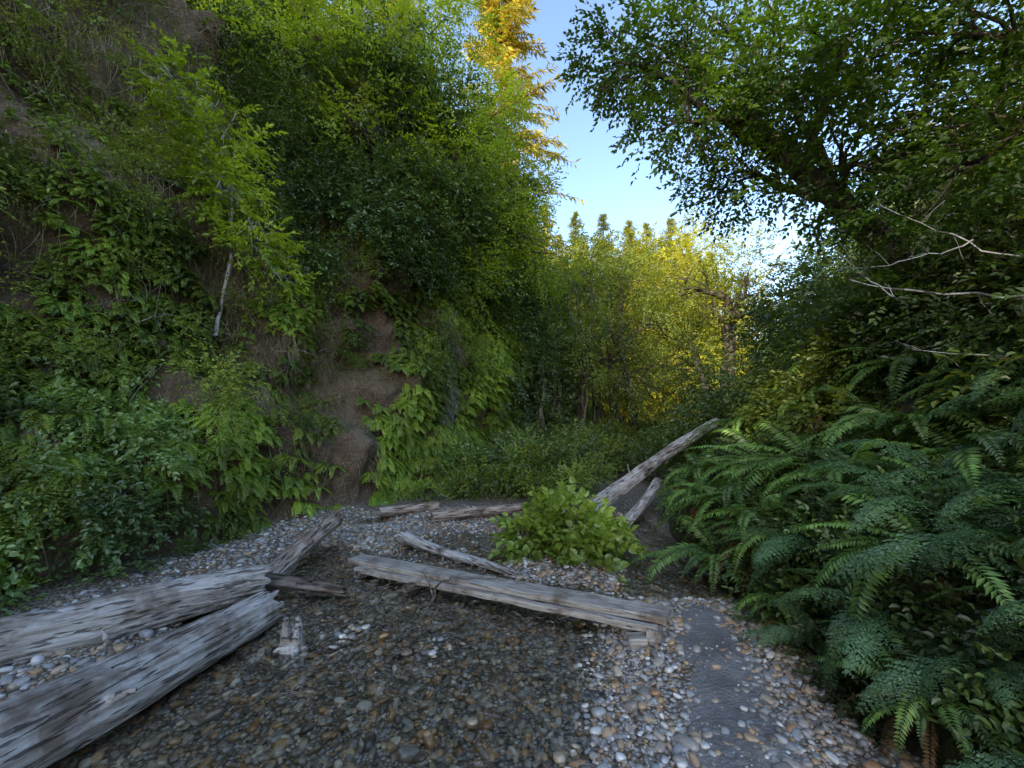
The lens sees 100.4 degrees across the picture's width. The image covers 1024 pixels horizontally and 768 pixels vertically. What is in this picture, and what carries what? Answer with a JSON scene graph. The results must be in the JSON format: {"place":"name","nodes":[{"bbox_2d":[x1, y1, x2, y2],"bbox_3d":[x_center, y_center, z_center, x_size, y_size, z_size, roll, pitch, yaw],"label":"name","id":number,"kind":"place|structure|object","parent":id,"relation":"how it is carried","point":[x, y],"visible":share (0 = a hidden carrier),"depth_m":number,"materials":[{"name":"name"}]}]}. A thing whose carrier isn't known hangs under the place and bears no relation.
{"place":"outdoors","nodes":[
{"label":"outdoors","id":0,"kind":"place"},
{"bbox_2d":[0,0,573,592],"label":"canyon cliff","id":1,"kind":"structure","parent":0,"point":[388,390],"depth_m":6.38,"materials":[{"name":"soil"}]},
{"bbox_2d":[0,0,382,454],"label":"bare twigs","id":2,"kind":"object","parent":1,"relation":"on","point":[184,236],"visible":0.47,"depth_m":6.13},
{"bbox_2d":[0,0,384,566],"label":"hanging dry stems","id":3,"kind":"object","parent":1,"relation":"on","point":[175,203],"visible":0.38,"depth_m":5.83,"materials":[{"name":"plant"}]},
{"bbox_2d":[0,0,392,539],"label":"cliff shrubs","id":4,"kind":"object","parent":1,"relation":"on","point":[147,133],"visible":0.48,"depth_m":5.42,"materials":[{"name":"green plant"}]},
{"bbox_2d":[186,0,225,12],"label":"fir tree","id":5,"kind":"object","parent":1,"relation":"on","point":[192,7],"visible":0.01,"depth_m":14.95,"materials":[{"name":"green plant"}]},
{"bbox_2d":[122,21,322,335],"bbox_3d":[-4.154,-2.761,6.229,2.519,4.087,1.792,4,-6,-39],"label":"maple sapling","id":6,"kind":"object","parent":1,"relation":"on","point":[194,126],"visible":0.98,"depth_m":6.01,"materials":[{"name":"green plant"}]},
{"bbox_2d":[0,0,518,411],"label":"cliff ivy","id":7,"kind":"object","parent":1,"relation":"attached to","point":[159,211],"visible":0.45,"depth_m":6.47,"materials":[{"name":"green plant"}]},
{"bbox_2d":[0,0,537,594],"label":"wall ferns","id":8,"kind":"object","parent":1,"relation":"on","point":[408,440],"depth_m":5.60,"materials":[{"name":"green plant"}]},
{"bbox_2d":[192,233,380,425],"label":"hanging dry stems","id":9,"kind":"object","parent":1,"relation":"on","point":[287,337],"visible":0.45,"depth_m":6.93,"materials":[{"name":"plant"}]},
{"bbox_2d":[189,0,497,313],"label":"cliff overgrowth","id":10,"kind":"object","parent":1,"relation":"attached to","point":[328,253],"visible":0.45,"depth_m":8.06,"materials":[{"name":"green plant"}]},
{"bbox_2d":[183,0,515,188],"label":"alder tree","id":11,"kind":"object","parent":1,"relation":"on","point":[314,11],"visible":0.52,"depth_m":8.78,"materials":[{"name":"green plant"}]},
{"bbox_2d":[222,0,492,309],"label":"cliff overgrowth","id":12,"kind":"object","parent":1,"relation":"attached to","point":[290,143],"visible":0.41,"depth_m":8.29,"materials":[{"name":"green plant"}]},
{"bbox_2d":[342,119,388,158],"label":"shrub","id":13,"kind":"object","parent":1,"relation":"on","point":[376,128],"visible":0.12,"depth_m":8.95,"materials":[{"name":"plant"}]},
{"bbox_2d":[364,0,428,103],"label":"fir tree","id":14,"kind":"object","parent":1,"relation":"on","point":[393,16],"visible":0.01,"depth_m":16.63,"materials":[{"name":"green plant"}]},
{"bbox_2d":[270,0,593,357],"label":"cliff top thicket","id":15,"kind":"object","parent":1,"relation":"on","point":[396,166],"visible":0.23,"depth_m":9.10,"materials":[{"name":"green plant"}]},
{"bbox_2d":[431,306,463,430],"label":"pale hanging roots","id":16,"kind":"object","parent":1,"relation":"hanging from","point":[452,404],"visible":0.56,"depth_m":9.55,"materials":[{"name":"plant"}]},
{"bbox_2d":[372,47,601,321],"bbox_3d":[-0.666,-5.114,11.201,6.896,7.228,4.321,2,-5,-29],"label":"alder tree","id":17,"kind":"object","parent":1,"relation":"on","point":[485,118],"visible":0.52,"depth_m":10.73,"materials":[{"name":"green plant"}]},
{"bbox_2d":[457,0,584,268],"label":"spruce tree","id":18,"kind":"object","parent":1,"relation":"on","point":[517,48],"visible":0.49,"depth_m":26.78,"materials":[{"name":"yellow plant"}]},
{"bbox_2d":[539,204,570,305],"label":"fir tree","id":19,"kind":"object","parent":1,"relation":"on","point":[547,222],"visible":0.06,"depth_m":38.94,"materials":[{"name":"green plant"}]},
{"bbox_2d":[520,282,603,432],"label":"thicket trunks","id":20,"kind":"object","parent":1,"relation":"on","point":[583,404],"visible":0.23,"depth_m":13.98,"materials":[{"name":"brown plant"}]},
{"bbox_2d":[563,210,608,401],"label":"fir tree","id":21,"kind":"object","parent":1,"relation":"on","point":[573,220],"visible":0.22,"depth_m":40.02,"materials":[{"name":"green plant"}]},
{"bbox_2d":[61,516,740,767],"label":"creek water","id":22,"kind":"structure","parent":0,"point":[329,633],"depth_m":3.40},
{"bbox_2d":[0,434,921,767],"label":"ground","id":23,"kind":"structure","parent":0,"point":[58,590],"depth_m":2.80,"materials":[{"name":"gravel"}]},
{"bbox_2d":[0,375,221,615],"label":"cliff brambles","id":24,"kind":"object","parent":23,"relation":"on","point":[110,546],"visible":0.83,"depth_m":4.02,"materials":[{"name":"green plant"}]},
{"bbox_2d":[0,565,273,664],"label":"driftwood log","id":25,"kind":"object","parent":23,"relation":"on","point":[128,612],"visible":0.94,"depth_m":3.02,"materials":[{"name":"wood"}]},
{"bbox_2d":[0,590,285,767],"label":"driftwood log","id":26,"kind":"object","parent":23,"relation":"on","point":[46,724],"visible":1,"depth_m":2.20,"materials":[{"name":"wood"}]},
{"bbox_2d":[273,616,308,659],"bbox_3d":[-1.519,1.750,2.961,0.240,0.278,0.229,0,-5,0],"label":"driftwood stump","id":27,"kind":"object","parent":23,"relation":"on","point":[292,645],"visible":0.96,"depth_m":2.91,"materials":[{"name":"wood"}]},
{"bbox_2d":[267,513,342,592],"bbox_3d":[-2.232,1.757,4.554,0.278,0.196,1.592,0,5,2],"label":"split log","id":28,"kind":"object","parent":23,"relation":"on","point":[289,559],"visible":0.79,"depth_m":4.47,"materials":[{"name":"wood"}]},
{"bbox_2d":[264,573,349,597],"bbox_3d":[-1.921,1.780,3.822,0.960,0.196,0.177,8,-4,1],"label":"broken log","id":29,"kind":"object","parent":23,"relation":"on","point":[287,582],"visible":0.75,"depth_m":3.79,"materials":[{"name":"wood"}]},
{"bbox_2d":[395,635,418,660],"bbox_3d":[-0.716,1.814,2.917,0.158,0.162,0.163,0,-5,0],"label":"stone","id":30,"kind":"object","parent":23,"relation":"on","point":[407,650],"visible":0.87,"depth_m":2.88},
{"bbox_2d":[408,570,451,637],"bbox_3d":[-0.711,1.698,3.363,0.215,0.263,0.877,-1,-5,10],"label":"creek stick","id":31,"kind":"object","parent":30,"relation":"on","point":[423,614],"visible":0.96,"depth_m":3.27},
{"bbox_2d":[254,506,624,594],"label":"gravel bank","id":32,"kind":"structure","parent":23,"relation":"on","point":[516,567],"depth_m":5.20,"materials":[{"name":"gravel"}]},
{"bbox_2d":[378,502,440,516],"bbox_3d":[-1.647,2.024,6.903,1.012,0.158,0.175,0,-4,-18],"label":"fallen log","id":33,"kind":"object","parent":32,"relation":"on","point":[398,510],"visible":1,"depth_m":6.84,"materials":[{"name":"wood"}]},
{"bbox_2d":[396,530,520,577],"bbox_3d":[-0.687,1.890,4.803,1.912,0.187,0.178,-4,-6,38],"label":"creek log","id":34,"kind":"object","parent":32,"relation":"on","point":[411,539],"visible":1,"depth_m":4.73,"materials":[{"name":"wood"}]},
{"bbox_2d":[428,503,538,522],"bbox_3d":[-0.395,1.995,6.704,1.828,0.180,0.277,0,-4,-19],"label":"fallen log","id":35,"kind":"object","parent":32,"relation":"on","point":[456,513],"visible":0.81,"depth_m":6.54,"materials":[{"name":"wood"}]},
{"bbox_2d":[0,505,929,767],"bbox_3d":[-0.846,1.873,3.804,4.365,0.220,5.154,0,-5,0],"label":"creek cobbles","id":36,"kind":"object","parent":23,"relation":"on","point":[413,753],"visible":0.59,"depth_m":2.48,"materials":[{"name":"stone"}]},
{"bbox_2d":[348,554,672,648],"bbox_3d":[-0.297,1.801,3.708,3.170,0.164,0.495,-4,-6,28],"label":"log","id":37,"kind":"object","parent":23,"relation":"on","point":[594,606],"depth_m":3.47,"materials":[{"name":"wood"}]},
{"bbox_2d":[407,447,623,501],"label":"floor shrubs","id":38,"kind":"object","parent":23,"relation":"on","point":[585,482],"visible":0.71,"depth_m":8.11,"materials":[{"name":"green plant"}]},
{"bbox_2d":[478,155,606,460],"bbox_3d":[1.999,-0.974,21.971,6.589,10.537,23.020,-1,-5,10],"label":"canyon wall thicket","id":39,"kind":"object","parent":23,"relation":"on","point":[548,361],"visible":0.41,"depth_m":12.71,"materials":[{"name":"green plant"}]},
{"bbox_2d":[487,476,655,582],"bbox_3d":[0.643,1.721,4.884,1.758,1.232,1.378,-3,-5,32],"label":"leafy bush","id":40,"kind":"object","parent":23,"relation":"on","point":[569,536],"visible":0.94,"depth_m":4.68,"materials":[{"name":"green plant"}]},
{"bbox_2d":[412,410,731,498],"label":"floor shrubs","id":41,"kind":"object","parent":23,"relation":"on","point":[501,450],"visible":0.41,"depth_m":9.14,"materials":[{"name":"green plant"}]},
{"bbox_2d":[451,415,717,501],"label":"floor shrubs","id":42,"kind":"object","parent":23,"relation":"on","point":[613,450],"visible":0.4,"depth_m":10.18,"materials":[{"name":"green plant"}]},
{"bbox_2d":[585,289,622,422],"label":"fir tree","id":43,"kind":"object","parent":23,"relation":"on","point":[607,405],"visible":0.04,"depth_m":38.54,"materials":[{"name":"green plant"}]},
{"bbox_2d":[615,384,652,427],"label":"fir tree","id":44,"kind":"object","parent":23,"relation":"on","point":[626,408],"visible":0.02,"depth_m":38.31,"materials":[{"name":"green plant"}]},
{"bbox_2d":[623,476,662,527],"bbox_3d":[2.113,1.885,6.869,0.232,0.188,1.668,-3,11,37],"label":"leaning log","id":45,"kind":"object","parent":23,"relation":"on","point":[637,510],"visible":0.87,"depth_m":6.70,"materials":[{"name":"wood"}]},
{"bbox_2d":[579,418,719,513],"bbox_3d":[2.659,1.374,7.652,3.907,0.413,0.444,-21,7,-29],"label":"leaning log","id":46,"kind":"object","parent":23,"relation":"on","point":[620,488],"visible":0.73,"depth_m":7.42,"materials":[{"name":"wood"}]},
{"bbox_2d":[644,217,713,411],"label":"fir tree","id":47,"kind":"object","parent":23,"relation":"on","point":[669,221],"visible":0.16,"depth_m":38.93,"materials":[{"name":"green plant"}]},
{"bbox_2d":[651,295,709,424],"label":"fir tree","id":48,"kind":"object","parent":23,"relation":"on","point":[674,384],"visible":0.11,"depth_m":34.32,"materials":[{"name":"green plant"}]},
{"bbox_2d":[627,515,756,600],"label":"sword fern","id":49,"kind":"object","parent":23,"relation":"on","point":[680,550],"visible":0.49,"depth_m":4.18,"materials":[{"name":"green plant"}]},
{"bbox_2d":[655,231,744,403],"bbox_3d":[16.506,-5.690,38.611,7.622,16.583,7.440,-2,-5,21],"label":"fir tree","id":50,"kind":"object","parent":23,"relation":"on","point":[687,234],"visible":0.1,"depth_m":37.76,"materials":[{"name":"green plant"}]},
{"bbox_2d":[653,469,763,543],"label":"sword fern","id":51,"kind":"object","parent":23,"relation":"on","point":[692,489],"visible":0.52,"depth_m":5.15,"materials":[{"name":"green plant"}]},
{"bbox_2d":[543,584,924,767],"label":"gravel bar","id":52,"kind":"object","parent":23,"relation":"on","point":[625,720],"visible":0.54,"depth_m":2.28,"materials":[{"name":"gravel"}]},
{"bbox_2d":[718,291,756,387],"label":"fir tree","id":53,"kind":"object","parent":23,"relation":"on","point":[739,337],"visible":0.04,"depth_m":40.88,"materials":[{"name":"green plant"}]},
{"bbox_2d":[669,602,815,767],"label":"footpath","id":54,"kind":"structure","parent":23,"relation":"on","point":[706,632],"depth_m":2.32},
{"bbox_2d":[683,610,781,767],"bbox_3d":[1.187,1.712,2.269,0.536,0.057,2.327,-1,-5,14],"label":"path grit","id":55,"kind":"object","parent":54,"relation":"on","point":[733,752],"visible":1,"depth_m":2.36,"materials":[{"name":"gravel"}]},
{"bbox_2d":[673,494,813,593],"bbox_3d":[2.561,1.522,4.050,1.740,1.158,1.746,3,-5,-29],"label":"sword fern","id":56,"kind":"object","parent":23,"relation":"on","point":[734,511],"visible":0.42,"depth_m":3.99,"materials":[{"name":"green plant"}]},
{"bbox_2d":[719,573,836,630],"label":"sword fern","id":57,"kind":"object","parent":23,"relation":"on","point":[750,597],"visible":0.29,"depth_m":3.05,"materials":[{"name":"green plant"}]},
{"bbox_2d":[706,500,852,602],"bbox_3d":[2.338,1.485,3.643,1.351,0.854,1.331,-3,-5,31],"label":"sword fern","id":58,"kind":"object","parent":23,"relation":"on","point":[749,543],"visible":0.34,"depth_m":3.58,"materials":[{"name":"green plant"}]},
{"bbox_2d":[737,594,839,698],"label":"lady fern","id":59,"kind":"object","parent":23,"relation":"on","point":[789,631],"visible":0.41,"depth_m":2.71,"materials":[{"name":"green plant"}]},
{"bbox_2d":[654,293,1023,767],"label":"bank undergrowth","id":60,"kind":"object","parent":23,"relation":"on","point":[981,701],"visible":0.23,"depth_m":2.93,"materials":[{"name":"green plant"}]},
{"bbox_2d":[926,563,1023,636],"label":"lady fern","id":61,"kind":"object","parent":60,"relation":"on","point":[1002,608],"visible":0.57,"depth_m":1.76,"materials":[{"name":"green plant"}]},
{"bbox_2d":[977,378,1023,406],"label":"lady fern","id":62,"kind":"object","parent":60,"relation":"on","point":[1021,391],"visible":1,"depth_m":2.75,"materials":[{"name":"green plant"}]},
{"bbox_2d":[668,146,1023,767],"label":"forest bank","id":63,"kind":"structure","parent":23,"relation":"on","point":[946,748],"depth_m":3.19,"materials":[{"name":"plant"}]},
{"bbox_2d":[548,221,675,419],"bbox_3d":[5.284,-3.571,22.992,7.798,11.003,6.590,0,-5,0],"label":"creek alder","id":64,"kind":"object","parent":63,"relation":"on","point":[650,248],"visible":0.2,"depth_m":22.47,"materials":[{"name":"green plant"}]},
{"bbox_2d":[527,223,739,434],"bbox_3d":[3.547,-2.002,15.307,7.329,7.821,7.427,0,-5,0],"label":"creek alder","id":65,"kind":"object","parent":63,"relation":"on","point":[619,346],"visible":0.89,"depth_m":14.38,"materials":[{"name":"green plant"}]},
{"bbox_2d":[600,207,777,409],"bbox_3d":[9.231,-3.833,21.320,8.280,10.221,6.945,3,-5,-30],"label":"creek alder","id":66,"kind":"object","parent":63,"relation":"on","point":[686,256],"visible":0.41,"depth_m":21.15,"materials":[{"name":"plant"}]},
{"bbox_2d":[656,448,745,511],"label":"sword fern","id":67,"kind":"object","parent":63,"relation":"on","point":[695,468],"visible":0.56,"depth_m":5.86,"materials":[{"name":"green plant"}]},
{"bbox_2d":[637,221,804,398],"bbox_3d":[7.549,-1.981,14.863,5.967,7.565,4.898,0,-5,0],"label":"creek alder","id":68,"kind":"object","parent":63,"relation":"on","point":[727,320],"visible":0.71,"depth_m":14.93,"materials":[{"name":"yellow plant"}]},
{"bbox_2d":[685,387,809,448],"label":"sword fern","id":69,"kind":"object","parent":63,"relation":"on","point":[737,421],"visible":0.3,"depth_m":6.18,"materials":[{"name":"green plant"}]},
{"bbox_2d":[650,462,847,548],"bbox_3d":[2.493,1.311,4.533,1.766,1.015,2.108,1,-5,-11],"label":"sword fern","id":70,"kind":"object","parent":63,"relation":"on","point":[734,488],"visible":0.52,"depth_m":4.50,"materials":[{"name":"green plant"}]},
{"bbox_2d":[684,428,821,514],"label":"sword fern","id":71,"kind":"object","parent":63,"relation":"on","point":[732,466],"visible":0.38,"depth_m":5.40,"materials":[{"name":"green plant"}]},
{"bbox_2d":[716,521,852,590],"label":"lady fern","id":72,"kind":"object","parent":63,"relation":"on","point":[779,548],"visible":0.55,"depth_m":2.99,"materials":[{"name":"green plant"}]},
{"bbox_2d":[551,0,1021,278],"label":"overhanging bay tree","id":73,"kind":"object","parent":63,"relation":"on","point":[743,112],"visible":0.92,"depth_m":5.57,"materials":[{"name":"green plant"}]},
{"bbox_2d":[703,420,944,522],"bbox_3d":[3.293,0.978,4.733,2.217,1.045,2.016,-18,1,-1],"label":"sword fern","id":74,"kind":"object","parent":63,"relation":"on","point":[772,461],"visible":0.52,"depth_m":4.74,"materials":[{"name":"green plant"}]},
{"bbox_2d":[752,358,896,445],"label":"sword fern","id":75,"kind":"object","parent":63,"relation":"on","point":[825,388],"visible":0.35,"depth_m":5.36,"materials":[{"name":"green plant"}]},
{"bbox_2d":[633,10,1023,488],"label":"bank ivy","id":76,"kind":"object","parent":63,"relation":"on","point":[821,270],"visible":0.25,"depth_m":9.37,"materials":[{"name":"green plant"}]},
{"bbox_2d":[777,332,895,386],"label":"sword fern","id":77,"kind":"object","parent":63,"relation":"on","point":[797,363],"visible":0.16,"depth_m":5.95,"materials":[{"name":"green plant"}]},
{"bbox_2d":[740,439,970,519],"bbox_3d":[3.115,1.083,3.734,1.832,1.269,1.801,3,-5,-29],"label":"sword fern","id":78,"kind":"object","parent":63,"relation":"on","point":[865,455],"visible":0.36,"depth_m":3.67,"materials":[{"name":"green plant"}]},
{"bbox_2d":[713,212,1023,459],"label":"bank salmonberry","id":79,"kind":"object","parent":63,"relation":"on","point":[809,368],"visible":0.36,"depth_m":5.43,"materials":[{"name":"green plant"}]},
{"bbox_2d":[801,200,1023,366],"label":"bare branch","id":80,"kind":"object","parent":79,"relation":"on","point":[964,293],"visible":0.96,"depth_m":3.38,"materials":[{"name":"grey plant"}]},
{"bbox_2d":[773,557,986,680],"bbox_3d":[2.164,1.262,2.317,1.284,0.312,1.232,-13,-2,26],"label":"lady fern","id":81,"kind":"object","parent":63,"relation":"on","point":[860,627],"visible":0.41,"depth_m":2.20,"materials":[{"name":"green plant"}]},
{"bbox_2d":[764,0,1023,380],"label":"overhanging bay tree","id":82,"kind":"object","parent":63,"relation":"on","point":[1011,132],"visible":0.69,"depth_m":4.31,"materials":[{"name":"green plant"}]},
{"bbox_2d":[774,181,1023,397],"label":"bank ivy","id":83,"kind":"object","parent":63,"relation":"on","point":[866,292],"visible":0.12,"depth_m":5.50,"materials":[{"name":"green plant"}]},
{"bbox_2d":[778,463,1023,611],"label":"lady fern","id":84,"kind":"object","parent":63,"relation":"on","point":[900,500],"visible":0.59,"depth_m":2.64,"materials":[{"name":"green plant"}]},
{"bbox_2d":[781,492,1023,642],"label":"sword fern","id":85,"kind":"object","parent":63,"relation":"on","point":[988,587],"visible":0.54,"depth_m":2.32,"materials":[{"name":"green plant"}]},
{"bbox_2d":[783,362,1022,462],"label":"sword fern","id":86,"kind":"object","parent":63,"relation":"on","point":[878,417],"visible":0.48,"depth_m":4.06,"materials":[{"name":"green plant"}]},
{"bbox_2d":[796,209,1023,425],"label":"bank thicket","id":87,"kind":"object","parent":63,"relation":"on","point":[974,327],"visible":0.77,"depth_m":4.12,"materials":[{"name":"green plant"}]},
{"bbox_2d":[803,432,1023,525],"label":"lady fern","id":88,"kind":"object","parent":63,"relation":"on","point":[873,463],"visible":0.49,"depth_m":3.16,"materials":[{"name":"green plant"}]},
{"bbox_2d":[820,336,1008,402],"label":"sword fern","id":89,"kind":"object","parent":63,"relation":"on","point":[918,356],"visible":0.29,"depth_m":4.64,"materials":[{"name":"green plant"}]},
{"bbox_2d":[822,412,1023,504],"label":"sword fern","id":90,"kind":"object","parent":63,"relation":"on","point":[979,437],"visible":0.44,"depth_m":3.28,"materials":[{"name":"green plant"}]},
{"bbox_2d":[831,502,1023,584],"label":"lady fern","id":91,"kind":"object","parent":63,"relation":"on","point":[934,547],"visible":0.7,"depth_m":2.15,"materials":[{"name":"green plant"}]},
{"bbox_2d":[855,601,1023,715],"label":"lady fern","id":92,"kind":"object","parent":63,"relation":"on","point":[924,671],"visible":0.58,"depth_m":1.86,"materials":[{"name":"green plant"}]},
{"bbox_2d":[874,468,1023,528],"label":"lady fern","id":93,"kind":"object","parent":63,"relation":"on","point":[998,488],"visible":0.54,"depth_m":2.51,"materials":[{"name":"green plant"}]},
{"bbox_2d":[888,362,1023,409],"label":"lady fern","id":94,"kind":"object","parent":63,"relation":"on","point":[984,381],"visible":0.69,"depth_m":3.67,"materials":[{"name":"green plant"}]},
{"bbox_2d":[897,308,1023,410],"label":"sword fern","id":95,"kind":"object","parent":63,"relation":"on","point":[972,370],"visible":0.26,"depth_m":3.61,"materials":[{"name":"green plant"}]},
{"bbox_2d":[901,370,1023,440],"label":"lady fern","id":96,"kind":"object","parent":63,"relation":"on","point":[1019,417],"visible":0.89,"depth_m":3.32,"materials":[{"name":"green plant"}]},
{"bbox_2d":[943,736,1023,767],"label":"lady fern","id":97,"kind":"object","parent":63,"relation":"on","point":[1000,764],"visible":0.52,"depth_m":1.53,"materials":[{"name":"green plant"}]},
{"bbox_2d":[715,465,1023,767],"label":"bank edge plants","id":98,"kind":"object","parent":23,"relation":"on","point":[925,623],"visible":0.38,"depth_m":2.32,"materials":[{"name":"green plant"}]},
{"bbox_2d":[802,620,1023,767],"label":"sword fern","id":99,"kind":"object","parent":23,"relation":"on","point":[956,710],"visible":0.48,"depth_m":1.87,"materials":[{"name":"green plant"}]},
{"bbox_2d":[310,0,1023,336],"label":"sky","id":100,"kind":"structure","parent":0,"point":[603,187],"materials":[{"name":"blue"}]},
{"bbox_2d":[589,341,765,427],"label":"distant hillside","id":101,"kind":"structure","parent":0,"point":[625,422],"depth_m":45.47,"materials":[{"name":"plant"}]},
{"bbox_2d":[583,213,647,407],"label":"fir tree","id":102,"kind":"object","parent":101,"relation":"on","point":[606,227],"visible":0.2,"depth_m":40.07,"materials":[{"name":"green plant"}]},
{"bbox_2d":[597,218,672,409],"bbox_3d":[10.852,-6.084,37.959,7.622,17.310,7.439,2,-5,-20],"label":"fir tree","id":103,"kind":"object","parent":101,"relation":"on","point":[629,225],"visible":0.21,"depth_m":37.68,"materials":[{"name":"green plant"}]},
{"bbox_2d":[632,222,674,407],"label":"fir tree","id":104,"kind":"object","parent":101,"relation":"on","point":[645,225],"visible":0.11,"depth_m":41.04,"materials":[{"name":"green plant"}]},
{"bbox_2d":[687,250,752,400],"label":"fir tree","id":105,"kind":"object","parent":101,"relation":"on","point":[720,357],"visible":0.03,"depth_m":39.90,"materials":[{"name":"green plant"}]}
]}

